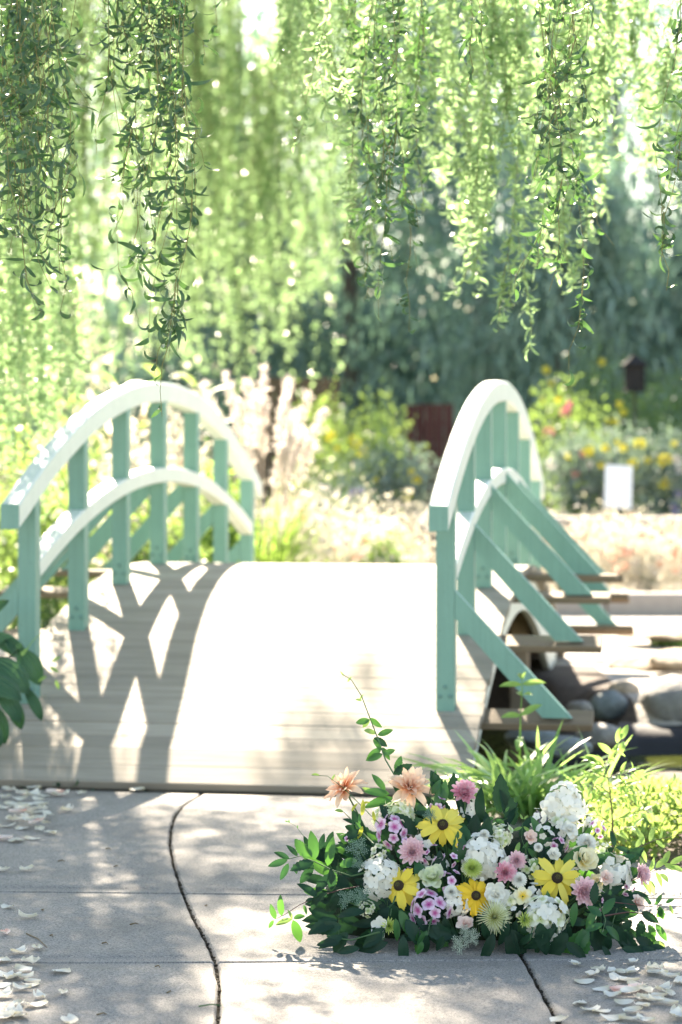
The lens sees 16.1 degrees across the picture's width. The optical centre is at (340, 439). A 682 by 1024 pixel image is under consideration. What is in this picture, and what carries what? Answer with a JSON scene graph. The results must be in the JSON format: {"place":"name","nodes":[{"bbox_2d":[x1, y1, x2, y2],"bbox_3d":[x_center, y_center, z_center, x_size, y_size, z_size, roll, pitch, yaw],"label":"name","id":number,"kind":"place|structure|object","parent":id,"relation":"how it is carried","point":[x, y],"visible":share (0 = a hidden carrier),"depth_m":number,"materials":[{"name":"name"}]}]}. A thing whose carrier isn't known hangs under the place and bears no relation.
{"place":"outdoors","nodes":[
{"label":"outdoors","id":0,"kind":"place"},
{"bbox_2d":[171,363,401,563],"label":"plumed grass","id":1,"kind":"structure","parent":0,"point":[275,552],"depth_m":20.98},
{"bbox_2d":[0,789,681,1023],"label":"pavement","id":2,"kind":"structure","parent":0,"point":[181,860],"depth_m":7.62,"materials":[{"name":"concrete"}]},
{"bbox_2d":[0,986,12,995],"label":"fallen petal","id":3,"kind":"object","parent":2,"relation":"on","point":[6,991],"visible":1,"depth_m":6.90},
{"bbox_2d":[0,1009,14,1017],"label":"fallen petal","id":4,"kind":"object","parent":2,"relation":"on","point":[7,1013],"visible":1,"depth_m":6.63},
{"bbox_2d":[3,970,21,978],"bbox_3d":[-0.969,1.573,7.114,0.055,0.016,0.073,-5,-2,14],"label":"fallen petal","id":5,"kind":"object","parent":2,"relation":"on","point":[9,975],"visible":1,"depth_m":7.11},
{"bbox_2d":[5,1001,22,1013],"bbox_3d":[-0.901,1.569,6.671,0.049,0.024,0.063,5,3,0],"label":"fallen petal","id":6,"kind":"object","parent":2,"relation":"on","point":[12,1006],"visible":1,"depth_m":6.69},
{"bbox_2d":[10,945,26,951],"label":"fallen petal","id":7,"kind":"object","parent":2,"relation":"on","point":[21,949],"visible":1,"depth_m":7.48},
{"bbox_2d":[12,964,31,970],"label":"fallen petal","id":8,"kind":"object","parent":2,"relation":"on","point":[19,967],"visible":1,"depth_m":7.22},
{"bbox_2d":[12,982,31,988],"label":"fallen petal","id":9,"kind":"object","parent":2,"relation":"on","point":[15,985],"visible":1,"depth_m":6.98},
{"bbox_2d":[13,971,33,977],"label":"fallen petal","id":10,"kind":"object","parent":2,"relation":"on","point":[27,975],"visible":1,"depth_m":7.11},
{"bbox_2d":[18,910,37,917],"bbox_3d":[-1.037,1.569,8.015,0.065,0.026,0.040,6,-2,-25],"label":"fallen petal","id":11,"kind":"object","parent":2,"relation":"on","point":[20,913],"visible":1,"depth_m":8.00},
{"bbox_2d":[21,955,40,962],"bbox_3d":[-0.937,1.567,7.314,0.059,0.029,0.073,3,-4,-26],"label":"fallen petal","id":12,"kind":"object","parent":2,"relation":"on","point":[31,959],"visible":1,"depth_m":7.29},
{"bbox_2d":[25,788,40,795],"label":"fallen petal","id":13,"kind":"object","parent":2,"relation":"on","point":[34,792],"visible":1,"depth_m":10.65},
{"bbox_2d":[25,999,47,1006],"bbox_3d":[-0.854,1.575,6.773,0.069,0.015,0.048,2,-3,-39],"label":"fallen petal","id":14,"kind":"object","parent":2,"relation":"on","point":[40,1003],"visible":1,"depth_m":6.78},
{"bbox_2d":[33,989,46,996],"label":"fallen petal","id":15,"kind":"object","parent":2,"relation":"on","point":[38,993],"visible":1,"depth_m":6.88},
{"bbox_2d":[60,1014,78,1023],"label":"fallen petal","id":16,"kind":"object","parent":2,"relation":"on","point":[70,1018],"visible":1,"depth_m":6.58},
{"bbox_2d":[268,671,681,957],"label":"flower arrangement","id":17,"kind":"object","parent":2,"relation":"on","point":[442,875],"visible":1,"depth_m":7.63,"materials":[{"name":"multicoloured plant"}]},
{"bbox_2d":[549,1015,567,1021],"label":"fallen petal","id":18,"kind":"object","parent":2,"relation":"on","point":[557,1018],"visible":1,"depth_m":6.59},
{"bbox_2d":[574,978,593,983],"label":"fallen petal","id":19,"kind":"object","parent":2,"relation":"on","point":[585,981],"visible":1,"depth_m":7.06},
{"bbox_2d":[592,985,609,990],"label":"fallen petal","id":20,"kind":"object","parent":2,"relation":"on","point":[603,988],"visible":1,"depth_m":6.97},
{"bbox_2d":[603,990,620,996],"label":"fallen petal","id":21,"kind":"object","parent":2,"relation":"on","point":[610,994],"visible":1,"depth_m":6.89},
{"bbox_2d":[600,1013,625,1020],"bbox_3d":[0.744,1.575,6.616,0.070,0.015,0.042,-2,6,-9],"label":"fallen petal","id":22,"kind":"object","parent":2,"relation":"on","point":[611,1017],"visible":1,"depth_m":6.62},
{"bbox_2d":[609,972,628,979],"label":"fallen petal","id":23,"kind":"object","parent":2,"relation":"on","point":[613,976],"visible":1,"depth_m":7.11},
{"bbox_2d":[611,985,628,990],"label":"fallen petal","id":24,"kind":"object","parent":2,"relation":"on","point":[617,987],"visible":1,"depth_m":6.95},
{"bbox_2d":[614,999,633,1003],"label":"fallen petal","id":25,"kind":"object","parent":2,"relation":"on","point":[623,1001],"visible":1,"depth_m":6.79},
{"bbox_2d":[618,976,638,980],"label":"fallen petal","id":26,"kind":"object","parent":2,"relation":"on","point":[625,979],"visible":1,"depth_m":7.07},
{"bbox_2d":[619,1014,640,1019],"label":"fallen petal","id":27,"kind":"object","parent":2,"relation":"on","point":[626,1017],"visible":1,"depth_m":6.59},
{"bbox_2d":[620,986,640,992],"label":"fallen petal","id":28,"kind":"object","parent":2,"relation":"on","point":[629,989],"visible":1,"depth_m":6.91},
{"bbox_2d":[623,1006,642,1011],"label":"fallen petal","id":29,"kind":"object","parent":2,"relation":"on","point":[631,1008],"visible":1,"depth_m":6.70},
{"bbox_2d":[637,984,653,991],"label":"fallen petal","id":30,"kind":"object","parent":2,"relation":"on","point":[646,988],"visible":1,"depth_m":6.94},
{"bbox_2d":[637,1013,654,1020],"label":"fallen petal","id":31,"kind":"object","parent":2,"relation":"on","point":[642,1018],"visible":1,"depth_m":6.59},
{"bbox_2d":[647,961,663,968],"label":"fallen petal","id":32,"kind":"object","parent":2,"relation":"on","point":[654,965],"visible":0.98,"depth_m":7.22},
{"bbox_2d":[655,980,671,989],"bbox_3d":[0.928,1.570,6.960,0.058,0.022,0.037,5,4,-36],"label":"fallen petal","id":33,"kind":"object","parent":2,"relation":"on","point":[665,985],"visible":1,"depth_m":6.97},
{"bbox_2d":[657,997,678,1003],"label":"fallen petal","id":34,"kind":"object","parent":2,"relation":"on","point":[668,1001],"visible":1,"depth_m":6.79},
{"bbox_2d":[661,968,679,976],"bbox_3d":[0.972,1.571,7.131,0.056,0.022,0.045,4,1,3],"label":"fallen petal","id":35,"kind":"object","parent":2,"relation":"on","point":[663,972],"visible":1,"depth_m":7.13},
{"bbox_2d":[670,1006,681,1016],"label":"fallen petal","id":36,"kind":"object","parent":2,"relation":"on","point":[676,1012],"visible":1,"depth_m":6.64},
{"bbox_2d":[0,450,681,871],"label":"ground","id":37,"kind":"structure","parent":0,"point":[572,680],"depth_m":16.44,"materials":[{"name":"soil"}]},
{"bbox_2d":[0,600,43,745],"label":"monstera plant","id":38,"kind":"object","parent":37,"relation":"on","point":[20,673],"visible":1,"depth_m":11.10,"materials":[{"name":"green plant"}]},
{"bbox_2d":[0,397,67,628],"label":"flowering plant","id":39,"kind":"object","parent":37,"relation":"on","point":[11,485],"visible":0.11,"depth_m":19.93,"materials":[{"name":"green plant"}]},
{"bbox_2d":[21,625,59,688],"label":"vine shoot","id":40,"kind":"object","parent":37,"relation":"on","point":[24,651],"visible":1,"depth_m":11.15,"materials":[{"name":"green plant"}]},
{"bbox_2d":[0,242,86,457],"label":"conifer tree","id":41,"kind":"object","parent":37,"relation":"on","point":[33,428],"visible":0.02,"depth_m":52.72,"materials":[{"name":"green plant"}]},
{"bbox_2d":[0,458,111,628],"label":"flowering plant","id":42,"kind":"object","parent":37,"relation":"on","point":[46,614],"visible":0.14,"depth_m":18.52,"materials":[{"name":"green plant"}]},
{"bbox_2d":[21,381,133,609],"bbox_3d":[-2.395,0.814,21.914,1.114,2.703,1.176,0,0,39],"label":"flowering plant","id":43,"kind":"object","parent":37,"relation":"on","point":[63,473],"visible":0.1,"depth_m":21.93,"materials":[{"name":"green plant"}]},
{"bbox_2d":[82,362,141,480],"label":"canna plant","id":44,"kind":"object","parent":37,"relation":"on","point":[110,378],"visible":0.2,"depth_m":22.99,"materials":[{"name":"green plant"}]},
{"bbox_2d":[87,382,178,582],"bbox_3d":[-1.766,0.721,20.512,0.866,2.486,0.941,0,0,0],"label":"flowering plant","id":45,"kind":"object","parent":37,"relation":"on","point":[135,448],"visible":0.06,"depth_m":20.46,"materials":[{"name":"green plant"}]},
{"bbox_2d":[2,0,273,462],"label":"conifer tree","id":46,"kind":"object","parent":37,"relation":"on","point":[114,308],"visible":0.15,"depth_m":52.14,"materials":[{"name":"green plant"}]},
{"bbox_2d":[138,358,160,456],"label":"canna plant","id":47,"kind":"object","parent":37,"relation":"on","point":[156,374],"visible":0.16,"depth_m":23.57,"materials":[{"name":"green plant"}]},
{"bbox_2d":[89,482,212,567],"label":"flowering plant","id":48,"kind":"object","parent":37,"relation":"on","point":[140,556],"visible":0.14,"depth_m":18.70,"materials":[{"name":"green plant"}]},
{"bbox_2d":[139,363,212,547],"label":"flowering plant","id":49,"kind":"object","parent":37,"relation":"on","point":[175,432],"visible":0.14,"depth_m":21.94,"materials":[{"name":"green plant"}]},
{"bbox_2d":[0,0,360,443],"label":"willow tree","id":50,"kind":"object","parent":37,"relation":"on","point":[264,140],"visible":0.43,"depth_m":33.52,"materials":[{"name":"green plant"}]},
{"bbox_2d":[170,366,233,513],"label":"canna plant","id":51,"kind":"object","parent":37,"relation":"on","point":[189,378],"visible":0.23,"depth_m":23.99,"materials":[{"name":"green plant"}]},
{"bbox_2d":[182,438,261,562],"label":"flowering plant","id":52,"kind":"object","parent":37,"relation":"on","point":[208,535],"visible":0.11,"depth_m":19.94,"materials":[{"name":"green plant"}]},
{"bbox_2d":[78,101,388,476],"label":"conifer tree","id":53,"kind":"object","parent":37,"relation":"on","point":[295,363],"visible":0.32,"depth_m":46.07,"materials":[{"name":"green plant"}]},
{"bbox_2d":[256,377,338,498],"bbox_3d":[-0.664,-0.030,37.034,1.286,1.858,0.092,0,0,0],"label":"wooden fence","id":54,"kind":"object","parent":37,"relation":"on","point":[321,386],"visible":0.38,"depth_m":36.99,"materials":[{"name":"brown wood"}]},
{"bbox_2d":[254,462,366,563],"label":"flowering plant","id":55,"kind":"object","parent":37,"relation":"on","point":[302,503],"visible":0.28,"depth_m":21.35,"materials":[{"name":"beige plant"}]},
{"bbox_2d":[274,377,354,509],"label":"flowering plant","id":56,"kind":"object","parent":37,"relation":"on","point":[310,423],"visible":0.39,"depth_m":32.96,"materials":[{"name":"green plant"}]},
{"bbox_2d":[0,381,633,798],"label":"footbridge","id":57,"kind":"object","parent":37,"relation":"on","point":[220,673],"visible":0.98,"depth_m":12.31,"materials":[{"name":"paint"}]},
{"bbox_2d":[268,453,383,563],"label":"flowering plant","id":58,"kind":"object","parent":37,"relation":"on","point":[348,500],"visible":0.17,"depth_m":23.89,"materials":[{"name":"plant"}]},
{"bbox_2d":[0,0,681,520],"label":"willow tree","id":59,"kind":"object","parent":37,"relation":"on","point":[28,98],"visible":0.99,"depth_m":10.33,"materials":[{"name":"green plant"}]},
{"bbox_2d":[0,0,681,461],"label":"distant wood","id":60,"kind":"object","parent":37,"relation":"on","point":[256,36],"visible":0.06,"depth_m":55.41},
{"bbox_2d":[272,461,417,563],"bbox_3d":[0.050,1.054,20.495,1.156,1.760,1.193,0,0,17],"label":"flowering plant","id":61,"kind":"object","parent":37,"relation":"on","point":[347,538],"visible":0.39,"depth_m":20.39,"materials":[{"name":"beige plant"}]},
{"bbox_2d":[211,0,504,465],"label":"conifer tree","id":62,"kind":"object","parent":37,"relation":"on","point":[350,285],"visible":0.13,"depth_m":51.83,"materials":[{"name":"green plant"}]},
{"bbox_2d":[295,386,427,514],"bbox_3d":[0.265,0.336,31.041,1.702,2.060,1.592,0,0,0],"label":"flowering plant","id":63,"kind":"object","parent":37,"relation":"on","point":[333,436],"visible":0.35,"depth_m":30.87,"materials":[{"name":"green plant"}]},
{"bbox_2d":[319,428,442,522],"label":"flowering plant","id":64,"kind":"object","parent":37,"relation":"on","point":[414,471],"visible":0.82,"depth_m":29.19,"materials":[{"name":"green plant"}]},
{"bbox_2d":[348,512,419,563],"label":"flowering plant","id":65,"kind":"object","parent":37,"relation":"on","point":[380,557],"visible":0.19,"depth_m":19.91,"materials":[{"name":"green plant"}]},
{"bbox_2d":[351,377,417,519],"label":"flowering plant","id":66,"kind":"object","parent":37,"relation":"on","point":[385,425],"visible":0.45,"depth_m":29.55,"materials":[{"name":"green plant"}]},
{"bbox_2d":[271,0,503,443],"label":"conifer tree","id":67,"kind":"object","parent":37,"relation":"on","point":[393,244],"visible":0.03,"depth_m":56.16,"materials":[{"name":"green plant"}]},
{"bbox_2d":[347,488,435,563],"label":"flowering plant","id":68,"kind":"object","parent":37,"relation":"on","point":[410,540],"visible":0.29,"depth_m":21.94,"materials":[{"name":"beige plant"}]},
{"bbox_2d":[406,404,453,499],"bbox_3d":[1.337,0.180,36.534,0.725,1.457,0.092,0,0,0],"label":"wooden fence","id":69,"kind":"object","parent":37,"relation":"on","point":[443,423],"visible":0.49,"depth_m":36.49,"materials":[{"name":"red wood"}]},
{"bbox_2d":[330,0,622,472],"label":"conifer tree","id":70,"kind":"object","parent":37,"relation":"on","point":[434,219],"visible":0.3,"depth_m":44.54,"materials":[{"name":"green plant"}]},
{"bbox_2d":[386,721,635,822],"bbox_3d":[0.701,1.374,10.179,1.059,0.424,0.963,0,0,0],"label":"daylily clump","id":71,"kind":"object","parent":37,"relation":"on","point":[522,784],"visible":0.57,"depth_m":10.07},
{"bbox_2d":[500,672,545,766],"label":"milkweed plant","id":72,"kind":"object","parent":37,"relation":"on","point":[526,711],"visible":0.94,"depth_m":10.40,"materials":[{"name":"green plant"}]},
{"bbox_2d":[504,730,555,747],"bbox_3d":[1.018,1.583,12.911,0.290,0.120,0.264,0,0,0],"label":"rock","id":73,"kind":"object","parent":37,"relation":"on","point":[512,736],"visible":0.48,"depth_m":12.80,"materials":[{"name":"grey stone"}]},
{"bbox_2d":[409,140,681,492],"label":"conifer tree","id":74,"kind":"object","parent":37,"relation":"on","point":[510,347],"visible":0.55,"depth_m":38.46,"materials":[{"name":"green plant"}]},
{"bbox_2d":[434,0,658,470],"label":"conifer tree","id":75,"kind":"object","parent":37,"relation":"on","point":[622,94],"visible":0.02,"depth_m":48.64,"materials":[{"name":"green plant"}]},
{"bbox_2d":[535,736,592,758],"bbox_3d":[1.143,1.573,12.410,0.299,0.108,0.263,0,0,0],"label":"rock","id":76,"kind":"object","parent":37,"relation":"on","point":[566,746],"visible":0.62,"depth_m":12.31,"materials":[{"name":"grey stone"}]},
{"bbox_2d":[527,352,613,514],"bbox_3d":[2.963,0.224,31.484,1.350,2.770,1.347,0,0,33],"label":"flowering plant","id":77,"kind":"object","parent":37,"relation":"on","point":[565,412],"visible":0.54,"depth_m":31.40,"materials":[{"name":"green plant"}]},
{"bbox_2d":[541,509,613,590],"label":"flowering plant","id":78,"kind":"object","parent":37,"relation":"on","point":[584,536],"visible":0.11,"depth_m":24.32,"materials":[{"name":"beige plant"}]},
{"bbox_2d":[536,420,619,516],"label":"flowering plant","id":79,"kind":"object","parent":37,"relation":"on","point":[553,463],"visible":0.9,"depth_m":29.88,"materials":[{"name":"green plant"}]},
{"bbox_2d":[567,700,592,709],"bbox_3d":[1.403,1.575,14.202,0.155,0.090,0.154,0,0,0],"label":"rock","id":80,"kind":"object","parent":37,"relation":"on","point":[579,705],"visible":0.61,"depth_m":14.15,"materials":[{"name":"grey stone"}]},
{"bbox_2d":[506,731,675,816],"bbox_3d":[1.032,1.404,10.205,0.769,0.365,0.834,0,0,0],"label":"daylily clump","id":81,"kind":"object","parent":37,"relation":"on","point":[609,772],"visible":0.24,"depth_m":10.15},
{"bbox_2d":[537,322,669,498],"bbox_3d":[3.901,-0.105,36.118,1.993,3.323,1.908,0,0,0],"label":"flowering plant","id":82,"kind":"object","parent":37,"relation":"on","point":[600,362],"visible":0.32,"depth_m":35.98,"materials":[{"name":"green plant"}]},
{"bbox_2d":[531,0,681,415],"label":"conifer tree","id":83,"kind":"object","parent":37,"relation":"on","point":[615,98],"visible":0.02,"depth_m":58.70,"materials":[{"name":"green plant"}]},
{"bbox_2d":[548,491,666,591],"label":"flowering plant","id":84,"kind":"object","parent":37,"relation":"on","point":[618,525],"visible":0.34,"depth_m":24.78,"materials":[{"name":"beige plant"}]},
{"bbox_2d":[590,689,627,719],"bbox_3d":[1.665,1.644,14.982,0.252,0.193,0.212,0,0,-29],"label":"rock","id":85,"kind":"object","parent":37,"relation":"on","point":[612,704],"visible":0.94,"depth_m":14.91,"materials":[{"name":"grey stone"}]},
{"bbox_2d":[543,722,681,766],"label":"pond liner","id":86,"kind":"object","parent":37,"relation":"on","point":[648,739],"visible":0.38,"depth_m":14.31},
{"bbox_2d":[573,725,654,851],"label":"young shrub","id":87,"kind":"object","parent":37,"relation":"on","point":[621,733],"visible":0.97,"depth_m":8.73,"materials":[{"name":"green plant"}]},
{"bbox_2d":[604,465,631,567],"bbox_3d":[3.132,0.991,27.300,0.332,1.423,0.130,0,0,0],"label":"plant sign","id":88,"kind":"object","parent":37,"relation":"on","point":[618,485],"visible":0.62,"depth_m":27.30,"materials":[{"name":"white wood"}]},
{"bbox_2d":[555,592,681,616],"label":"stone kerb","id":89,"kind":"structure","parent":37,"relation":"on","point":[654,604],"depth_m":21.89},
{"bbox_2d":[565,414,679,515],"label":"flowering plant","id":90,"kind":"object","parent":37,"relation":"on","point":[609,447],"visible":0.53,"depth_m":29.98,"materials":[{"name":"green plant"}]},
{"bbox_2d":[606,681,639,692],"bbox_3d":[1.803,1.626,15.404,0.202,0.194,0.219,0,0,-36],"label":"rock","id":91,"kind":"object","parent":37,"relation":"on","point":[625,687],"visible":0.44,"depth_m":15.33,"materials":[{"name":"beige stone"}]},
{"bbox_2d":[578,806,676,858],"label":"shrub","id":92,"kind":"object","parent":37,"relation":"on","point":[658,823],"visible":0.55,"depth_m":9.18,"materials":[{"name":"green plant"}]},
{"bbox_2d":[580,197,681,492],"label":"conifer tree","id":93,"kind":"object","parent":37,"relation":"on","point":[675,279],"visible":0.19,"depth_m":39.53,"materials":[{"name":"green plant"}]},
{"bbox_2d":[581,773,681,835],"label":"shrub","id":94,"kind":"object","parent":37,"relation":"on","point":[652,787],"visible":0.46,"depth_m":9.62,"materials":[{"name":"green plant"}]},
{"bbox_2d":[583,507,681,591],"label":"flowering plant","id":95,"kind":"object","parent":37,"relation":"on","point":[648,581],"visible":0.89,"depth_m":24.20,"materials":[{"name":"beige plant"}]},
{"bbox_2d":[621,355,648,514],"bbox_3d":[3.718,-0.023,30.600,0.320,2.103,0.320,0,0,0],"label":"birdhouse","id":96,"kind":"object","parent":37,"relation":"on","point":[634,372],"visible":0.95,"depth_m":30.50,"materials":[{"name":"wood"}]},
{"bbox_2d":[605,652,668,670],"bbox_3d":[2.158,1.574,17.001,0.508,0.163,0.530,0,0,41],"label":"rock","id":97,"kind":"object","parent":37,"relation":"on","point":[639,661],"visible":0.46,"depth_m":16.88,"materials":[{"name":"beige stone"}]},
{"bbox_2d":[593,0,681,424],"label":"conifer tree","id":98,"kind":"object","parent":37,"relation":"on","point":[653,239],"visible":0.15,"depth_m":43.06,"materials":[{"name":"green plant"}]},
{"bbox_2d":[597,375,681,508],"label":"flowering plant","id":99,"kind":"object","parent":37,"relation":"on","point":[647,412],"visible":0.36,"depth_m":33.47,"materials":[{"name":"green plant"}]},
{"bbox_2d":[620,335,681,503],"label":"flowering plant","id":100,"kind":"object","parent":37,"relation":"on","point":[673,406],"visible":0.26,"depth_m":34.91,"materials":[{"name":"green plant"}]},
{"bbox_2d":[622,397,681,515],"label":"flowering plant","id":101,"kind":"object","parent":37,"relation":"on","point":[665,458],"visible":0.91,"depth_m":29.84,"materials":[{"name":"green plant"}]},
{"bbox_2d":[634,495,681,591],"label":"flowering plant","id":102,"kind":"object","parent":37,"relation":"on","point":[669,527],"visible":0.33,"depth_m":24.77,"materials":[{"name":"beige plant"}]},
{"bbox_2d":[638,674,681,721],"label":"rock","id":103,"kind":"object","parent":37,"relation":"on","point":[659,698],"visible":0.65,"depth_m":14.66,"materials":[{"name":"grey stone"}]},
{"bbox_2d":[649,628,681,647],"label":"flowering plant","id":104,"kind":"object","parent":37,"relation":"on","point":[677,643],"visible":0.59,"depth_m":18.54,"materials":[{"name":"green plant"}]},
{"bbox_2d":[649,648,681,671],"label":"rock","id":105,"kind":"object","parent":37,"relation":"on","point":[670,659],"visible":1,"depth_m":16.49,"materials":[{"name":"beige stone"}]},
{"bbox_2d":[659,794,681,838],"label":"shrub","id":106,"kind":"object","parent":37,"relation":"on","point":[675,812],"visible":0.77,"depth_m":9.46,"materials":[{"name":"green plant"}]},
{"bbox_2d":[0,617,681,660],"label":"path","id":107,"kind":"structure","parent":0,"point":[613,645],"depth_m":19.22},
{"bbox_2d":[619,629,681,640],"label":"rock","id":108,"kind":"object","parent":107,"relation":"on","point":[660,634],"visible":0.84,"depth_m":18.45,"materials":[{"name":"beige stone"}]},
{"bbox_2d":[0,0,681,443],"label":"sky","id":109,"kind":"structure","parent":0,"point":[252,6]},
{"bbox_2d":[474,730,681,775],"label":"water","id":110,"kind":"structure","parent":0,"point":[497,743],"depth_m":14.16,"materials":[{"name":"brown liquid"}]},
{"bbox_2d":[575,723,623,749],"bbox_3d":[1.379,1.578,12.896,0.267,0.141,0.261,0,0,0],"label":"rock","id":111,"kind":"object","parent":110,"relation":"in","point":[604,733],"visible":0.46,"depth_m":12.80,"materials":[{"name":"grey stone"}]},
{"bbox_2d":[541,516,681,575],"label":"raised bed wall","id":112,"kind":"structure","parent":0,"point":[642,518],"depth_m":27.84,"materials":[{"name":"grey stone"}]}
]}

